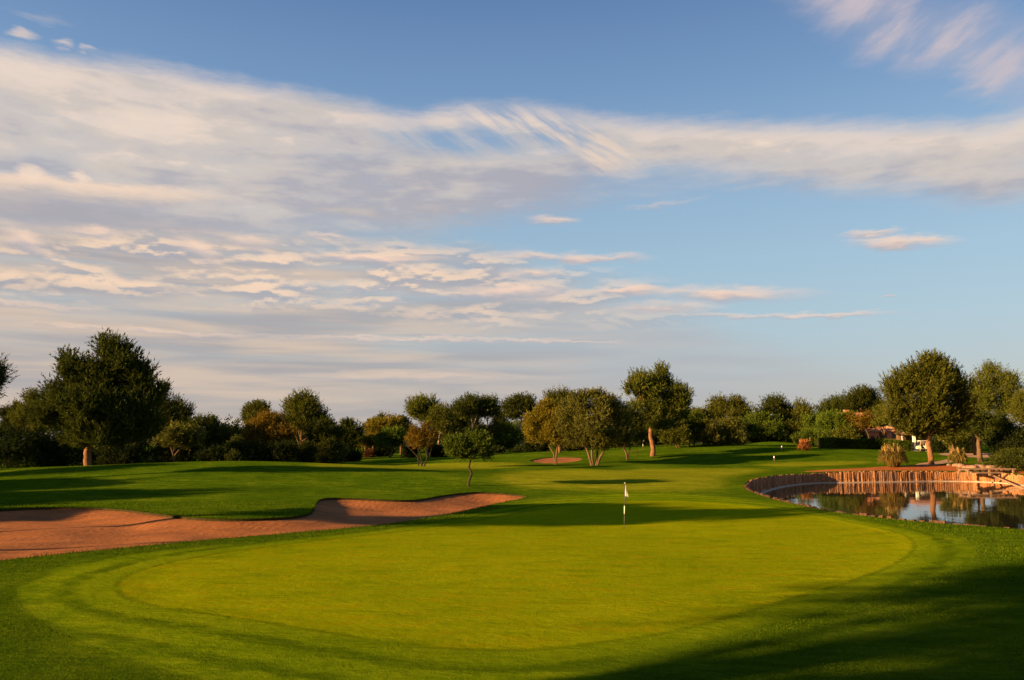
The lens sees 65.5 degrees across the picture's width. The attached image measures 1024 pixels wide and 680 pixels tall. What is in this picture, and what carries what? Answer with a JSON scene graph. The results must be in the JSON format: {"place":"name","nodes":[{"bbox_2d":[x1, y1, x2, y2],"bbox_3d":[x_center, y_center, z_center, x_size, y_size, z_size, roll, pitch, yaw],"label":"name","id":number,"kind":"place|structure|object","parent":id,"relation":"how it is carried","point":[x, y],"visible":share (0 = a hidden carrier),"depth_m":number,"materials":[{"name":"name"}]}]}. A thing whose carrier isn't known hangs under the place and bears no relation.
{"place":"outdoors","nodes":[
{"label":"outdoors","id":0,"kind":"place"},
{"bbox_2d":[0,442,1023,679],"bbox_3d":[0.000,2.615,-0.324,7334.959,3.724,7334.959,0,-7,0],"label":"ground","id":1,"kind":"structure","parent":0,"point":[261,482],"depth_m":44.38,"materials":[{"name":"green plant"}]},
{"bbox_2d":[0,351,19,397],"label":"pine tree","id":2,"kind":"object","parent":1,"relation":"on","point":[4,372],"visible":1,"depth_m":60.44,"materials":[{"name":"green plant"}]},
{"bbox_2d":[0,397,25,464],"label":"dark tree","id":3,"kind":"object","parent":1,"relation":"on","point":[3,409],"visible":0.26,"depth_m":116.99,"materials":[{"name":"green plant"}]},
{"bbox_2d":[0,421,58,468],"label":"shrub","id":4,"kind":"object","parent":1,"relation":"on","point":[14,457],"visible":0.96,"depth_m":110.07,"materials":[{"name":"green plant"}]},
{"bbox_2d":[4,385,57,467],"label":"pine tree","id":5,"kind":"object","parent":1,"relation":"on","point":[15,417],"visible":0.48,"depth_m":110.68,"materials":[{"name":"green plant"}]},
{"bbox_2d":[32,433,74,466],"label":"shrub","id":6,"kind":"object","parent":1,"relation":"on","point":[58,453],"visible":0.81,"depth_m":112.37,"materials":[{"name":"green plant"}]},
{"bbox_2d":[22,327,172,465],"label":"pine tree","id":7,"kind":"object","parent":1,"relation":"on","point":[83,402],"visible":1,"depth_m":82.24,"materials":[{"name":"green plant"}]},
{"bbox_2d":[59,433,151,465],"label":"shrub","id":8,"kind":"object","parent":1,"relation":"on","point":[77,457],"visible":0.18,"depth_m":115.26,"materials":[{"name":"green plant"}]},
{"bbox_2d":[91,440,155,464],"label":"shrub","id":9,"kind":"object","parent":1,"relation":"on","point":[111,456],"visible":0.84,"depth_m":105.92,"materials":[{"name":"green plant"}]},
{"bbox_2d":[155,378,186,435],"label":"pine tree","id":10,"kind":"object","parent":1,"relation":"on","point":[170,409],"visible":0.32,"depth_m":124.52,"materials":[{"name":"green plant"}]},
{"bbox_2d":[141,441,203,462],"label":"shrub","id":11,"kind":"object","parent":1,"relation":"on","point":[163,454],"visible":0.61,"depth_m":115.69,"materials":[{"name":"green plant"}]},
{"bbox_2d":[147,419,208,461],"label":"olive tree","id":12,"kind":"object","parent":1,"relation":"on","point":[180,435],"visible":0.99,"depth_m":110.58,"materials":[{"name":"green plant"}]},
{"bbox_2d":[168,391,196,426],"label":"pine tree","id":13,"kind":"object","parent":1,"relation":"on","point":[188,410],"visible":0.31,"depth_m":129.72,"materials":[{"name":"green plant"}]},
{"bbox_2d":[184,411,233,450],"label":"dark tree","id":14,"kind":"object","parent":1,"relation":"on","point":[217,434],"visible":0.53,"depth_m":120.50,"materials":[{"name":"green plant"}]},
{"bbox_2d":[194,443,233,460],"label":"shrub","id":15,"kind":"object","parent":1,"relation":"on","point":[216,453],"visible":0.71,"depth_m":110.15,"materials":[{"name":"green plant"}]},
{"bbox_2d":[224,448,243,460],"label":"shrub","id":16,"kind":"object","parent":1,"relation":"on","point":[232,456],"visible":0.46,"depth_m":102.60,"materials":[{"name":"green plant"}]},
{"bbox_2d":[220,434,248,460],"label":"shrub","id":17,"kind":"object","parent":1,"relation":"on","point":[236,443],"visible":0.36,"depth_m":116.16,"materials":[{"name":"green plant"}]},
{"bbox_2d":[236,398,271,424],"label":"dark tree","id":18,"kind":"object","parent":1,"relation":"on","point":[251,410],"visible":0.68,"depth_m":148.62,"materials":[{"name":"green plant"}]},
{"bbox_2d":[0,494,523,559],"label":"sand bunker","id":19,"kind":"object","parent":1,"relation":"in","point":[24,533],"visible":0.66,"depth_m":40.74},
{"bbox_2d":[0,492,524,521],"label":"bunker lip","id":20,"kind":"object","parent":1,"relation":"on","point":[164,515],"visible":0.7,"depth_m":45.59,"materials":[{"name":"green plant"}]},
{"bbox_2d":[0,491,527,560],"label":"fringe grass","id":21,"kind":"structure","parent":1,"relation":"on","point":[313,508],"depth_m":41.21,"materials":[{"name":"green plant"}]},
{"bbox_2d":[239,406,300,443],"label":"golden tree","id":22,"kind":"object","parent":1,"relation":"on","point":[277,427],"visible":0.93,"depth_m":123.99,"materials":[{"name":"plant"}]},
{"bbox_2d":[237,437,303,461],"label":"shrub","id":23,"kind":"object","parent":1,"relation":"on","point":[282,451],"visible":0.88,"depth_m":113.88,"materials":[{"name":"green plant"}]},
{"bbox_2d":[273,429,308,459],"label":"shrub","id":24,"kind":"object","parent":1,"relation":"on","point":[295,439],"visible":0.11,"depth_m":146.78,"materials":[{"name":"green plant"}]},
{"bbox_2d":[278,386,334,444],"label":"pine tree","id":25,"kind":"object","parent":1,"relation":"on","point":[302,408],"visible":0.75,"depth_m":138.70,"materials":[{"name":"green plant"}]},
{"bbox_2d":[293,439,320,462],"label":"shrub","id":26,"kind":"object","parent":1,"relation":"on","point":[309,454],"visible":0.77,"depth_m":118.61,"materials":[{"name":"green plant"}]},
{"bbox_2d":[302,415,345,445],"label":"dark tree","id":27,"kind":"object","parent":1,"relation":"on","point":[320,430],"visible":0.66,"depth_m":132.43,"materials":[{"name":"green plant"}]},
{"bbox_2d":[314,437,345,463],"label":"shrub","id":28,"kind":"object","parent":1,"relation":"on","point":[327,448],"visible":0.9,"depth_m":122.39,"materials":[{"name":"green plant"}]},
{"bbox_2d":[330,442,351,461],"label":"shrub","id":29,"kind":"object","parent":1,"relation":"on","point":[345,452],"visible":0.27,"depth_m":138.65,"materials":[{"name":"green plant"}]},
{"bbox_2d":[338,417,367,448],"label":"dark tree","id":30,"kind":"object","parent":1,"relation":"on","point":[353,435],"visible":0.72,"depth_m":163.21,"materials":[{"name":"green plant"}]},
{"bbox_2d":[343,448,364,461],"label":"shrub","id":31,"kind":"object","parent":1,"relation":"on","point":[356,456],"visible":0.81,"depth_m":140.04,"materials":[{"name":"green plant"}]},
{"bbox_2d":[354,433,376,450],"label":"tree","id":32,"kind":"object","parent":1,"relation":"on","point":[368,442],"visible":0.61,"depth_m":168.08,"materials":[{"name":"green plant"}]},
{"bbox_2d":[363,448,376,457],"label":"shrub","id":33,"kind":"object","parent":1,"relation":"on","point":[370,452],"visible":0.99,"depth_m":162.82,"materials":[{"name":"red plant"}]},
{"bbox_2d":[361,411,406,435],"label":"yellow tree","id":34,"kind":"object","parent":1,"relation":"on","point":[376,425],"visible":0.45,"depth_m":176.08,"materials":[{"name":"green plant"}]},
{"bbox_2d":[373,443,395,456],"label":"shrub","id":35,"kind":"object","parent":1,"relation":"on","point":[382,451],"visible":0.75,"depth_m":163.62,"materials":[{"name":"green plant"}]},
{"bbox_2d":[370,424,405,456],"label":"dark tree","id":36,"kind":"object","parent":1,"relation":"on","point":[386,436],"visible":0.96,"depth_m":157.67,"materials":[{"name":"green plant"}]},
{"bbox_2d":[395,414,412,454],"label":"dark tree","id":37,"kind":"object","parent":1,"relation":"on","point":[405,421],"visible":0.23,"depth_m":202.86,"materials":[{"name":"green plant"}]},
{"bbox_2d":[400,439,419,457],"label":"shrub","id":38,"kind":"object","parent":1,"relation":"on","point":[407,452],"visible":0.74,"depth_m":149.46,"materials":[{"name":"green plant"}]},
{"bbox_2d":[402,392,443,454],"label":"pine tree","id":39,"kind":"object","parent":1,"relation":"on","point":[418,407],"visible":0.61,"depth_m":179.84,"materials":[{"name":"green plant"}]},
{"bbox_2d":[426,442,450,456],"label":"shrub","id":40,"kind":"object","parent":1,"relation":"on","point":[437,450],"visible":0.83,"depth_m":147.94,"materials":[{"name":"green plant"}]},
{"bbox_2d":[425,400,459,443],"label":"pine tree","id":41,"kind":"object","parent":1,"relation":"on","point":[442,418],"visible":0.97,"depth_m":175.97,"materials":[{"name":"green plant"}]},
{"bbox_2d":[448,400,469,434],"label":"pine tree","id":42,"kind":"object","parent":1,"relation":"on","point":[459,422],"visible":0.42,"depth_m":191.86,"materials":[{"name":"green plant"}]},
{"bbox_2d":[440,427,497,485],"bbox_3d":[-3.422,9.278,62.485,4.527,4.974,3.355,3,-8,-26],"label":"young tree","id":43,"kind":"object","parent":1,"relation":"on","point":[471,444],"visible":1,"depth_m":62.30,"materials":[{"name":"green plant"}]},
{"bbox_2d":[455,414,483,431],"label":"pine tree","id":44,"kind":"object","parent":1,"relation":"on","point":[477,424],"visible":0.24,"depth_m":203.50,"materials":[{"name":"green plant"}]},
{"bbox_2d":[451,391,491,428],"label":"stone pine","id":45,"kind":"object","parent":1,"relation":"on","point":[467,407],"visible":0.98,"depth_m":188.62,"materials":[{"name":"green plant"}]},
{"bbox_2d":[476,393,502,427],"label":"stone pine","id":46,"kind":"object","parent":1,"relation":"on","point":[494,409],"visible":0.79,"depth_m":190.35,"materials":[{"name":"green plant"}]},
{"bbox_2d":[16,493,974,679],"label":"collar","id":47,"kind":"object","parent":1,"relation":"on","point":[88,602],"visible":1,"depth_m":16.82,"materials":[{"name":"green plant"}]},
{"bbox_2d":[477,417,515,448],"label":"dark tree","id":48,"kind":"object","parent":1,"relation":"on","point":[492,429],"visible":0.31,"depth_m":184.36,"materials":[{"name":"green plant"}]},
{"bbox_2d":[493,420,523,451],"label":"dark tree","id":49,"kind":"object","parent":1,"relation":"on","point":[510,437],"visible":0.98,"depth_m":181.66,"materials":[{"name":"green plant"}]},
{"bbox_2d":[3,414,1022,452],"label":"woodland","id":50,"kind":"object","parent":1,"relation":"on","point":[234,427],"visible":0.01,"depth_m":237.80,"materials":[{"name":"green plant"}]},
{"bbox_2d":[116,501,913,649],"bbox_3d":[5.630,8.430,34.384,20.686,0.297,41.139,-4,-8,32],"label":"putting green","id":51,"kind":"object","parent":1,"relation":"on","point":[570,575],"visible":1,"depth_m":24.23,"materials":[{"name":"green plant"}]},
{"bbox_2d":[498,391,536,446],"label":"stone pine","id":52,"kind":"object","parent":1,"relation":"on","point":[516,406],"visible":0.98,"depth_m":186.30,"materials":[{"name":"green plant"}]},
{"bbox_2d":[520,433,553,451],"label":"shrub","id":53,"kind":"object","parent":1,"relation":"on","point":[533,447],"visible":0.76,"depth_m":165.38,"materials":[{"name":"green plant"}]},
{"bbox_2d":[520,396,578,463],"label":"yellow tree","id":54,"kind":"object","parent":1,"relation":"on","point":[545,419],"visible":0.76,"depth_m":116.52,"materials":[{"name":"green plant"}]},
{"bbox_2d":[539,384,573,452],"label":"pine tree","id":55,"kind":"object","parent":1,"relation":"on","point":[555,394],"visible":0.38,"depth_m":148.80,"materials":[{"name":"green plant"}]},
{"bbox_2d":[531,458,581,462],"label":"sand bunker","id":56,"kind":"object","parent":1,"relation":"in","point":[551,460],"visible":0.66,"depth_m":129.30},
{"bbox_2d":[551,440,587,450],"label":"shrub","id":57,"kind":"object","parent":1,"relation":"on","point":[577,448],"visible":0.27,"depth_m":154.96,"materials":[{"name":"green plant"}]},
{"bbox_2d":[315,461,865,490],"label":"fairway","id":58,"kind":"structure","parent":1,"relation":"on","point":[653,479],"depth_m":73.36,"materials":[{"name":"green plant"}]},
{"bbox_2d":[403,419,443,465],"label":"golden tree","id":59,"kind":"object","parent":58,"relation":"on","point":[424,435],"visible":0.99,"depth_m":107.05,"materials":[{"name":"plant"}]},
{"bbox_2d":[551,386,637,465],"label":"olive tree","id":60,"kind":"object","parent":1,"relation":"on","point":[590,421],"visible":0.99,"depth_m":112.31,"materials":[{"name":"green plant"}]},
{"bbox_2d":[613,398,651,459],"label":"dark tree","id":61,"kind":"object","parent":1,"relation":"on","point":[637,421],"visible":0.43,"depth_m":126.17,"materials":[{"name":"green plant"}]},
{"bbox_2d":[633,431,674,444],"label":"shrub","id":62,"kind":"object","parent":1,"relation":"on","point":[656,441],"visible":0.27,"depth_m":168.65,"materials":[{"name":"green plant"}]},
{"bbox_2d":[620,358,695,455],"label":"pine tree","id":63,"kind":"object","parent":1,"relation":"on","point":[669,409],"visible":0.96,"depth_m":132.50,"materials":[{"name":"green plant"}]},
{"bbox_2d":[657,418,695,447],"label":"olive tree","id":64,"kind":"object","parent":1,"relation":"on","point":[680,434],"visible":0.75,"depth_m":148.12,"materials":[{"name":"green plant"}]},
{"bbox_2d":[682,407,710,445],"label":"olive tree","id":65,"kind":"object","parent":1,"relation":"on","point":[695,416],"visible":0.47,"depth_m":151.65,"materials":[{"name":"green plant"}]},
{"bbox_2d":[688,405,715,420],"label":"dark tree","id":66,"kind":"object","parent":1,"relation":"on","point":[708,412],"visible":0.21,"depth_m":289.65,"materials":[{"name":"green plant"}]},
{"bbox_2d":[693,418,725,445],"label":"olive tree","id":67,"kind":"object","parent":1,"relation":"on","point":[710,434],"visible":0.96,"depth_m":149.88,"materials":[{"name":"green plant"}]},
{"bbox_2d":[703,391,756,428],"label":"pine tree","id":68,"kind":"object","parent":1,"relation":"on","point":[720,407],"visible":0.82,"depth_m":300.94,"materials":[{"name":"green plant"}]},
{"bbox_2d":[718,416,746,445],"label":"olive tree","id":69,"kind":"object","parent":1,"relation":"on","point":[734,430],"visible":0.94,"depth_m":151.11,"materials":[{"name":"green plant"}]},
{"bbox_2d":[741,409,788,441],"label":"yellow tree","id":70,"kind":"object","parent":1,"relation":"on","point":[766,424],"visible":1,"depth_m":283.42,"materials":[{"name":"green plant"}]},
{"bbox_2d":[745,432,790,443],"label":"shrub","id":71,"kind":"object","parent":1,"relation":"on","point":[750,439],"visible":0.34,"depth_m":300.02,"materials":[{"name":"green plant"}]},
{"bbox_2d":[752,392,791,417],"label":"pine tree","id":72,"kind":"object","parent":1,"relation":"on","point":[773,404],"visible":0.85,"depth_m":315.33,"materials":[{"name":"green plant"}]},
{"bbox_2d":[783,418,806,442],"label":"dark tree","id":73,"kind":"object","parent":1,"relation":"on","point":[795,426],"visible":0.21,"depth_m":285.15,"materials":[{"name":"green plant"}]},
{"bbox_2d":[784,396,815,422],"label":"pine tree","id":74,"kind":"object","parent":1,"relation":"on","point":[800,407],"visible":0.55,"depth_m":307.83,"materials":[{"name":"green plant"}]},
{"bbox_2d":[790,428,819,445],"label":"shrub","id":75,"kind":"object","parent":1,"relation":"on","point":[807,434],"visible":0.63,"depth_m":162.29,"materials":[{"name":"green plant"}]},
{"bbox_2d":[799,410,822,431],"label":"yellow tree","id":76,"kind":"object","parent":1,"relation":"on","point":[809,422],"visible":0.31,"depth_m":272.85,"materials":[{"name":"green plant"}]},
{"bbox_2d":[813,428,834,445],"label":"shrub","id":77,"kind":"object","parent":1,"relation":"on","point":[829,432],"visible":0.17,"depth_m":160.83,"materials":[{"name":"green plant"}]},
{"bbox_2d":[813,407,848,434],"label":"tree","id":78,"kind":"object","parent":1,"relation":"on","point":[825,421],"visible":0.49,"depth_m":165.85,"materials":[{"name":"green plant"}]},
{"bbox_2d":[813,391,856,412],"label":"pine tree","id":79,"kind":"object","parent":1,"relation":"on","point":[829,403],"visible":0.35,"depth_m":303.79,"materials":[{"name":"green plant"}]},
{"bbox_2d":[833,410,856,428],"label":"dark tree","id":80,"kind":"object","parent":1,"relation":"on","point":[839,421],"visible":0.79,"depth_m":156.51,"materials":[{"name":"green plant"}]},
{"bbox_2d":[832,421,864,438],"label":"shrub","id":81,"kind":"object","parent":1,"relation":"on","point":[851,432],"visible":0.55,"depth_m":154.57,"materials":[{"name":"green plant"}]},
{"bbox_2d":[841,412,857,427],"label":"golden tree","id":82,"kind":"object","parent":1,"relation":"on","point":[852,417],"visible":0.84,"depth_m":155.77,"materials":[{"name":"green plant"}]},
{"bbox_2d":[837,383,887,412],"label":"pine tree","id":83,"kind":"object","parent":1,"relation":"on","point":[863,398],"visible":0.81,"depth_m":295.13,"materials":[{"name":"green plant"}]},
{"bbox_2d":[817,437,912,450],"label":"hedge","id":84,"kind":"object","parent":1,"relation":"on","point":[848,443],"visible":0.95,"depth_m":149.05,"materials":[{"name":"green plant"}]},
{"bbox_2d":[853,409,879,437],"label":"golden tree","id":85,"kind":"object","parent":1,"relation":"on","point":[862,420],"visible":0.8,"depth_m":154.59,"materials":[{"name":"plant"}]},
{"bbox_2d":[843,410,896,439],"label":"house","id":86,"kind":"structure","parent":1,"relation":"on","point":[877,433],"depth_m":170.80,"materials":[{"name":"brown wood"}]},
{"bbox_2d":[866,404,890,437],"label":"dark tree","id":87,"kind":"object","parent":1,"relation":"on","point":[878,422],"visible":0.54,"depth_m":150.74,"materials":[{"name":"green plant"}]},
{"bbox_2d":[744,471,1023,528],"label":"retaining wall","id":88,"kind":"structure","parent":1,"relation":"on","point":[760,486],"depth_m":94.81,"materials":[{"name":"wood"}]},
{"bbox_2d":[895,431,948,451],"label":"cart shelter","id":89,"kind":"object","parent":1,"relation":"on","point":[912,439],"visible":0.21,"depth_m":153.53,"materials":[{"name":"white paint"}]},
{"bbox_2d":[925,436,949,452],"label":"shrub","id":90,"kind":"object","parent":1,"relation":"on","point":[938,446],"visible":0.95,"depth_m":144.43,"materials":[{"name":"green plant"}]},
{"bbox_2d":[947,447,967,463],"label":"pampas grass","id":91,"kind":"object","parent":1,"relation":"on","point":[956,456],"depth_m":107.81,"materials":[{"name":"beige plant"}]},
{"bbox_2d":[957,468,1015,475],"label":"footbridge","id":92,"kind":"object","parent":1,"relation":"on","point":[989,470],"visible":0.96,"depth_m":93.83,"materials":[{"name":"brown wood"}]},
{"bbox_2d":[959,406,1022,460],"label":"dark tree","id":93,"kind":"object","parent":1,"relation":"on","point":[988,423],"visible":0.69,"depth_m":120.30,"materials":[{"name":"green plant"}]},
{"bbox_2d":[965,359,1023,420],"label":"pine tree","id":94,"kind":"object","parent":1,"relation":"on","point":[987,382],"visible":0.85,"depth_m":125.23,"materials":[{"name":"green plant"}]},
{"bbox_2d":[983,423,1023,464],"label":"shrub","id":95,"kind":"object","parent":1,"relation":"on","point":[1010,438],"visible":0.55,"depth_m":110.41,"materials":[{"name":"green plant"}]},
{"bbox_2d":[0,0,1023,436],"label":"sky","id":96,"kind":"structure","parent":0,"point":[363,205],"materials":[{"name":"blue"}]},
{"bbox_2d":[796,438,811,449],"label":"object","id":97,"kind":"object","parent":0,"point":[803,444],"depth_m":137.55,"materials":[{"name":"orange plant"}]},
{"bbox_2d":[745,471,1019,483],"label":"pond bank","id":98,"kind":"structure","parent":0,"point":[885,471],"depth_m":95.82,"materials":[{"name":"soil"}]},
{"bbox_2d":[763,482,1023,528],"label":"water","id":99,"kind":"structure","parent":0,"point":[989,504],"depth_m":68.80,"materials":[{"name":"blue liquid"}]},
{"bbox_2d":[804,464,1023,473],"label":"earth bank","id":100,"kind":"structure","parent":0,"point":[928,468],"depth_m":100.99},
{"bbox_2d":[876,443,908,466],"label":"pampas grass","id":101,"kind":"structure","parent":100,"relation":"on","point":[891,456],"depth_m":103.97,"materials":[{"name":"beige plant"}]},
{"bbox_2d":[875,348,987,463],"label":"pine tree","id":102,"kind":"object","parent":100,"relation":"on","point":[935,380],"visible":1,"depth_m":108.37,"materials":[{"name":"green plant"}]},
{"bbox_2d":[988,444,1023,471],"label":"shrub","id":103,"kind":"object","parent":100,"relation":"on","point":[1011,458],"visible":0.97,"depth_m":96.25,"materials":[{"name":"green plant"}]},
{"bbox_2d":[1006,385,1023,425],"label":"pine tree","id":104,"kind":"object","parent":100,"relation":"on","point":[1017,401],"visible":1,"depth_m":103.68,"materials":[{"name":"green plant"}]},
{"bbox_2d":[916,453,991,464],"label":"path","id":105,"kind":"structure","parent":0,"point":[985,455],"depth_m":134.15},
{"bbox_2d":[934,427,970,450],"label":"dark tree","id":106,"kind":"object","parent":105,"relation":"on","point":[957,439],"visible":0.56,"depth_m":136.57,"materials":[{"name":"green plant"}]},
{"bbox_2d":[954,431,976,452],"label":"shrub","id":107,"kind":"object","parent":105,"relation":"on","point":[967,444],"visible":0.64,"depth_m":142.93,"materials":[{"name":"green plant"}]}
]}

